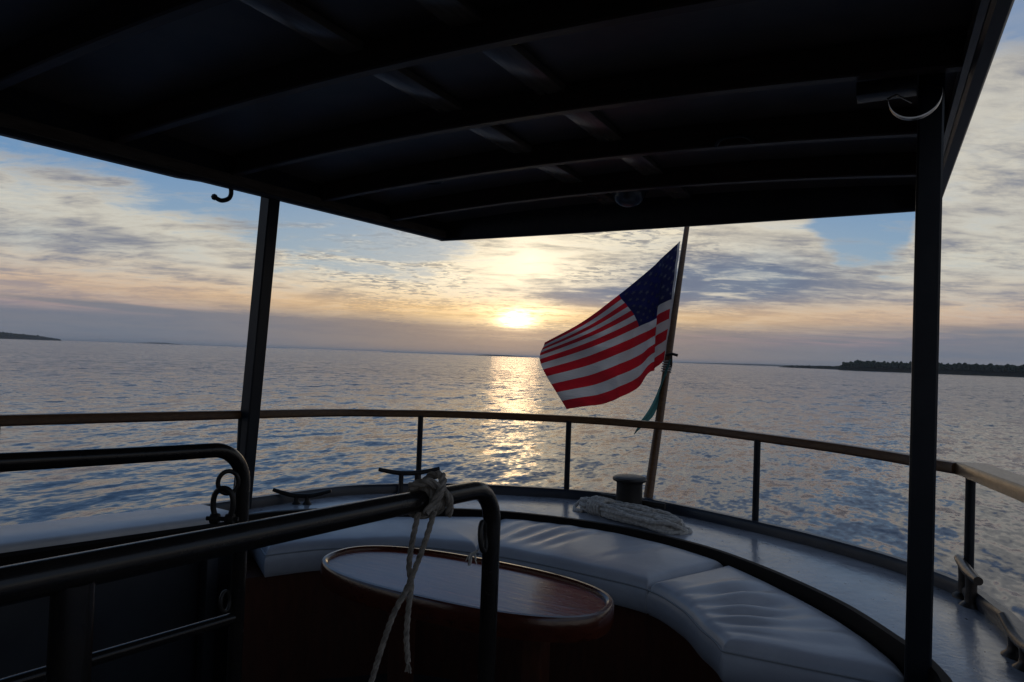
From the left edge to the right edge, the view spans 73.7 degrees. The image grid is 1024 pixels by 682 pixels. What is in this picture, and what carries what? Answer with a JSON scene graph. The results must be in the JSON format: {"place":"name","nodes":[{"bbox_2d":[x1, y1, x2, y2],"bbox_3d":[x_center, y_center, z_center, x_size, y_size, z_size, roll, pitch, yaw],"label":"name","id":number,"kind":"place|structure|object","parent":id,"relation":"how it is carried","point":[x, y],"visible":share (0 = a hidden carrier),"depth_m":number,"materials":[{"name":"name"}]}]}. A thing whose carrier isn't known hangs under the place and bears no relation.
{"place":"outdoors","nodes":[
{"label":"outdoors","id":0,"kind":"place"},
{"bbox_2d":[0,336,60,340],"bbox_3d":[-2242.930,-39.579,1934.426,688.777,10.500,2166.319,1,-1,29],"label":"headland","id":1,"kind":"structure","parent":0,"point":[4,337],"depth_m":2656.15,"materials":[{"name":"grey"}]},
{"bbox_2d":[0,332,60,339],"bbox_3d":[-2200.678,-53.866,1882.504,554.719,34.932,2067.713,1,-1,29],"label":"headland woodland","id":2,"kind":"object","parent":1,"relation":"on","point":[7,334],"visible":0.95,"depth_m":2652.33,"materials":[{"name":"green plant"}]},
{"bbox_2d":[146,342,181,344],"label":"island","id":3,"kind":"structure","parent":0,"point":[161,343],"depth_m":8011.25,"materials":[{"name":"grey"}]},
{"bbox_2d":[476,354,520,356],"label":"island","id":4,"kind":"structure","parent":0,"point":[499,355],"depth_m":7004.05,"materials":[{"name":"grey"}]},
{"bbox_2d":[0,339,1023,622],"bbox_3d":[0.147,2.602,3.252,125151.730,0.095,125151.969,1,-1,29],"label":"water","id":5,"kind":"structure","parent":0,"point":[860,501],"depth_m":21.98,"materials":[{"name":"blue liquid"}]},
{"bbox_2d":[0,483,1023,681],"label":"passenger boat","id":6,"kind":"object","parent":5,"relation":"on","point":[304,627],"visible":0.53,"depth_m":3.13,"materials":[{"name":"grey paint"}]},
{"bbox_2d":[0,443,249,681],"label":"pipe handrail","id":7,"kind":"object","parent":6,"relation":"on","point":[233,618],"visible":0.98,"depth_m":1.69,"materials":[{"name":"black metal"}]},
{"bbox_2d":[206,485,238,524],"bbox_3d":[-0.771,0.438,1.821,0.084,0.104,0.032,2,-1,-1],"label":"shackle","id":8,"kind":"object","parent":7,"relation":"hanging from","point":[215,517],"visible":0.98,"depth_m":1.81,"materials":[{"name":"black metal"}]},
{"bbox_2d":[0,481,500,681],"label":"pipe handrail","id":9,"kind":"object","parent":6,"relation":"on","point":[67,583],"visible":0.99,"depth_m":0.81,"materials":[{"name":"black metal"}]},
{"bbox_2d":[368,470,453,681],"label":"knotted rope","id":10,"kind":"object","parent":9,"relation":"attached to","point":[440,496],"visible":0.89,"depth_m":1.22,"materials":[{"name":"beige fabric"}]},
{"bbox_2d":[465,550,477,565],"bbox_3d":[-0.086,0.456,1.436,0.024,0.034,0.017,1,-1,29],"label":"string tassel","id":11,"kind":"object","parent":9,"relation":"attached to","point":[470,555],"visible":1,"depth_m":1.44,"materials":[{"name":"fabric"}]},
{"bbox_2d":[272,488,331,504],"bbox_3d":[-1.218,0.903,3.958,0.336,0.097,0.055,2,-1,-5],"label":"deck cleat","id":12,"kind":"object","parent":6,"relation":"on","point":[297,496],"visible":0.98,"depth_m":3.95,"materials":[{"name":"black metal"}]},
{"bbox_2d":[250,516,482,576],"bbox_3d":[-0.681,1.042,3.542,1.316,0.150,0.650,2,-1,-9],"label":"bench cushion","id":13,"kind":"object","parent":6,"relation":"on","point":[457,535],"visible":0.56,"depth_m":3.37,"materials":[{"name":"leather"}]},
{"bbox_2d":[378,467,439,493],"bbox_3d":[-0.676,0.916,4.479,0.405,0.177,0.064,2,-1,-17],"label":"deck cleat","id":14,"kind":"object","parent":6,"relation":"on","point":[416,473],"visible":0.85,"depth_m":4.45,"materials":[{"name":"black metal"}]},
{"bbox_2d":[320,545,613,681],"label":"oval table","id":15,"kind":"object","parent":6,"relation":"on","point":[539,611],"visible":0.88,"depth_m":2.47,"materials":[{"name":"brown wood"}]},
{"bbox_2d":[0,0,1014,681],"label":"canopy roof","id":16,"kind":"structure","parent":6,"relation":"on","point":[512,118],"depth_m":2.60,"materials":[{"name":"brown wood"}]},
{"bbox_2d":[211,189,233,202],"bbox_3d":[-1.503,-0.775,3.555,0.047,0.109,0.119,1,-2,43],"label":"curtain hook","id":17,"kind":"object","parent":16,"relation":"attached to","point":[223,200],"visible":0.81,"depth_m":3.56,"materials":[{"name":"black metal"}]},
{"bbox_2d":[612,190,648,207],"bbox_3d":[0.701,-0.858,4.089,0.230,0.113,0.230,1,-1,29],"label":"dome light","id":18,"kind":"object","parent":16,"relation":"attached to","point":[629,199],"visible":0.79,"depth_m":4.03,"materials":[{"name":"black metal"}]},
{"bbox_2d":[714,133,754,146],"bbox_3d":[0.915,-0.832,2.822,0.164,0.032,0.052,1,-1,29],"label":"grab handle","id":19,"kind":"object","parent":16,"relation":"attached to","point":[731,136],"visible":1,"depth_m":2.80,"materials":[{"name":"black metal"}]},
{"bbox_2d":[887,86,943,120],"bbox_3d":[1.127,-0.668,1.912,0.129,0.185,0.353,1,-1,29],"label":"hanging hoop","id":20,"kind":"object","parent":16,"relation":"hanging from","point":[912,118],"visible":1,"depth_m":1.79,"materials":[{"name":"metal"}]},
{"bbox_2d":[0,409,1023,568],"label":"guard rail","id":21,"kind":"object","parent":6,"relation":"on","point":[1006,482],"visible":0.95,"depth_m":3.59,"materials":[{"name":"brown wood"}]},
{"bbox_2d":[478,519,722,613],"bbox_3d":[0.366,1.074,3.386,1.308,0.154,0.731,1,-1,29],"label":"bench cushion","id":22,"kind":"object","parent":6,"relation":"on","point":[622,570],"visible":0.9,"depth_m":3.19,"materials":[{"name":"leather"}]},
{"bbox_2d":[572,495,692,534],"bbox_3d":[0.674,0.996,3.956,0.250,0.118,0.795,3,-2,-43],"label":"rope coil","id":23,"kind":"object","parent":6,"relation":"on","point":[660,521],"visible":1,"depth_m":3.85,"materials":[{"name":"white fabric"}]},
{"bbox_2d":[600,474,665,509],"bbox_3d":[0.718,0.931,4.151,0.422,0.224,0.210,1,-1,29],"label":"mooring bollard","id":24,"kind":"object","parent":6,"relation":"on","point":[629,488],"visible":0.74,"depth_m":4.09,"materials":[{"name":"black metal"}]},
{"bbox_2d":[643,227,688,497],"bbox_3d":[1.124,0.061,4.809,0.121,2.083,0.934,1,-1,29],"label":"flagstaff","id":25,"kind":"object","parent":6,"relation":"on","point":[653,460],"visible":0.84,"depth_m":4.72,"materials":[{"name":"brown wood"}]},
{"bbox_2d":[540,242,679,408],"bbox_3d":[0.732,-0.144,4.921,1.046,1.260,0.409,2,-1,-5],"label":"flag","id":26,"kind":"object","parent":25,"relation":"attached to","point":[613,349],"visible":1,"depth_m":4.88,"materials":[{"name":"multicoloured fabric"}]},
{"bbox_2d":[634,359,670,433],"bbox_3d":[0.969,0.378,4.671,0.290,0.520,0.046,3,-1,-22],"label":"pennant","id":27,"kind":"object","parent":25,"relation":"hanging from","point":[650,413],"visible":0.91,"depth_m":4.67,"materials":[{"name":"teal fabric"}]},
{"bbox_2d":[647,566,903,681],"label":"bench cushion","id":28,"kind":"object","parent":6,"relation":"on","point":[729,624],"visible":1,"depth_m":2.38,"materials":[{"name":"leather"}]},
{"bbox_2d":[952,554,982,609],"bbox_3d":[1.829,0.974,2.741,0.083,0.149,0.342,2,-1,22],"label":"deck cleat","id":29,"kind":"object","parent":6,"relation":"on","point":[970,579],"visible":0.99,"depth_m":2.68,"materials":[{"name":"grey metal"}]},
{"bbox_2d":[998,612,1023,671],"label":"deck cleat","id":30,"kind":"object","parent":6,"relation":"on","point":[1014,650],"visible":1,"depth_m":2.15,"materials":[{"name":"grey metal"}]},
{"bbox_2d":[0,0,1023,365],"label":"sky","id":31,"kind":"structure","parent":0,"point":[92,249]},
{"bbox_2d":[673,362,811,367],"bbox_3d":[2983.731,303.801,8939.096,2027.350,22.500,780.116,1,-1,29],"label":"distant coast","id":32,"kind":"structure","parent":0,"point":[743,364],"depth_m":8608.47},
{"bbox_2d":[786,367,837,369],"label":"shoreline","id":33,"kind":"structure","parent":0,"point":[813,368],"depth_m":1591.01,"materials":[{"name":"grey"}]},
{"bbox_2d":[781,365,838,367],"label":"point scrub","id":34,"kind":"object","parent":33,"relation":"on","point":[812,366],"visible":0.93,"depth_m":1607.36,"materials":[{"name":"green plant"}]},
{"bbox_2d":[839,367,1023,376],"bbox_3d":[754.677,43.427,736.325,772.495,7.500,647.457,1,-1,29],"label":"shore land","id":35,"kind":"structure","parent":0,"point":[982,373],"depth_m":895.78,"materials":[{"name":"plant"}]},
{"bbox_2d":[838,359,1023,372],"bbox_3d":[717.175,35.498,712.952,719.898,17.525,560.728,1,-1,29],"label":"shore woodland","id":36,"kind":"object","parent":35,"relation":"on","point":[991,367],"visible":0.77,"depth_m":903.35,"materials":[{"name":"plant"}]}
]}

